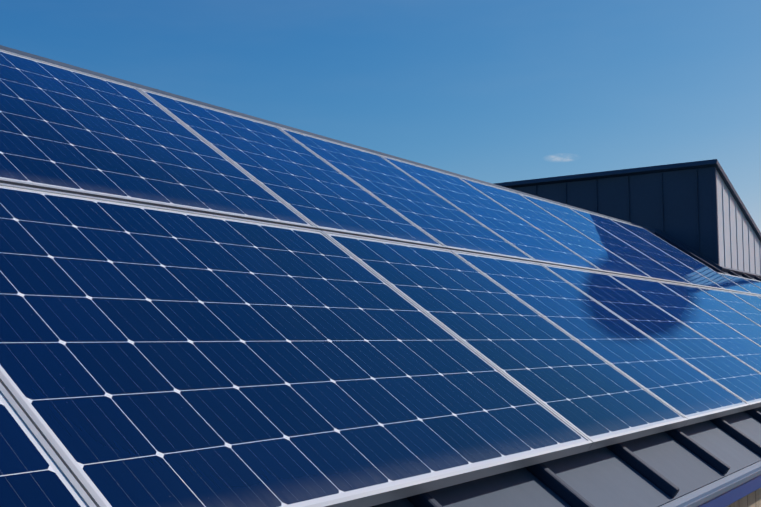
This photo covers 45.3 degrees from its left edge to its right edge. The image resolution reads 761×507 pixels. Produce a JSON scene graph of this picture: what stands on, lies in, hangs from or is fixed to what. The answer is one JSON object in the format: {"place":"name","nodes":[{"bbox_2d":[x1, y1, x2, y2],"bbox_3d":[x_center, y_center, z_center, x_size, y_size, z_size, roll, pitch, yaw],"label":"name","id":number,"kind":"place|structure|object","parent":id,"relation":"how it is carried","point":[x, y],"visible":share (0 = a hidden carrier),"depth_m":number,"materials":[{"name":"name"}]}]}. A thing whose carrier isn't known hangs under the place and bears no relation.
{"place":"outdoors","nodes":[
{"label":"outdoors","id":0,"kind":"place"},
{"bbox_2d":[0,51,760,506],"bbox_3d":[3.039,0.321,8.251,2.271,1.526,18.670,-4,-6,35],"label":"glass panel","id":1,"kind":"object","parent":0,"point":[154,357],"visible":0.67,"depth_m":2.90,"materials":[{"name":"blue glass"}]},
{"bbox_2d":[0,0,760,231],"label":"sky","id":2,"kind":"structure","parent":0,"point":[491,91],"materials":[{"name":"blue"}]},
{"label":"ground","id":3,"kind":"structure","parent":0,"visible":0},
{"bbox_2d":[510,167,760,274],"bbox_3d":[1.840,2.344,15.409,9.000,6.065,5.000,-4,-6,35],"label":"wall","id":4,"kind":"structure","parent":3,"relation":"on","point":[679,205],"depth_m":11.46,"materials":[{"name":"grey metal"}]},
{"bbox_2d":[493,159,760,241],"bbox_3d":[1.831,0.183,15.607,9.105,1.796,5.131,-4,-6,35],"label":"wing roof","id":5,"kind":"structure","parent":4,"relation":"on","point":[715,163],"depth_m":11.74,"materials":[{"name":"black metal"}]},
{"bbox_2d":[535,168,760,273],"bbox_3d":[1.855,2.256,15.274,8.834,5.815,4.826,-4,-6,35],"label":"wall seams","id":6,"kind":"object","parent":4,"relation":"attached to","point":[715,211],"visible":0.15,"depth_m":11.24,"materials":[{"name":"grey metal"}]},
{"bbox_2d":[726,488,760,506],"bbox_3d":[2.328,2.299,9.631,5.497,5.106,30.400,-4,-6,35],"label":"house walls","id":7,"kind":"structure","parent":3,"relation":"on","point":[752,499],"depth_m":4.01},
{"bbox_2d":[0,45,760,506],"bbox_3d":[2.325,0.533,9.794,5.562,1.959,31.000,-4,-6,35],"label":"roof","id":8,"kind":"structure","parent":7,"relation":"on","point":[602,477],"depth_m":3.17,"materials":[{"name":"grey metal"}]},
{"bbox_2d":[406,232,760,506],"bbox_3d":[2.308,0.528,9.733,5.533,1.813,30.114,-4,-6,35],"label":"roof seams","id":9,"kind":"object","parent":8,"relation":"on","point":[558,486],"visible":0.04,"depth_m":3.21,"materials":[{"name":"black metal"}]},
{"bbox_2d":[655,228,760,278],"bbox_3d":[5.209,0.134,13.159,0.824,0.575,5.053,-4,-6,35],"label":"flashing","id":10,"kind":"object","parent":8,"relation":"on","point":[714,264],"visible":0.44,"depth_m":11.16,"materials":[{"name":"grey metal"}]},
{"bbox_2d":[660,461,760,506],"bbox_3d":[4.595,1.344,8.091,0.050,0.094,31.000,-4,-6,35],"label":"gutter","id":11,"kind":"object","parent":8,"relation":"attached to","point":[731,488],"depth_m":3.53,"materials":[{"name":"grey metal"}]},
{"bbox_3d":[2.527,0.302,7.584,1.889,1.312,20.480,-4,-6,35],"label":"mounting rails","id":12,"kind":"object","parent":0,"visible":0},
{"bbox_2d":[0,49,760,506],"bbox_3d":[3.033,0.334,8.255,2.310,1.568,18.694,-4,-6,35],"label":"panel frames","id":13,"kind":"structure","parent":12,"relation":"on","point":[54,451],"depth_m":3.19,"materials":[{"name":"silver metal"}]}
]}

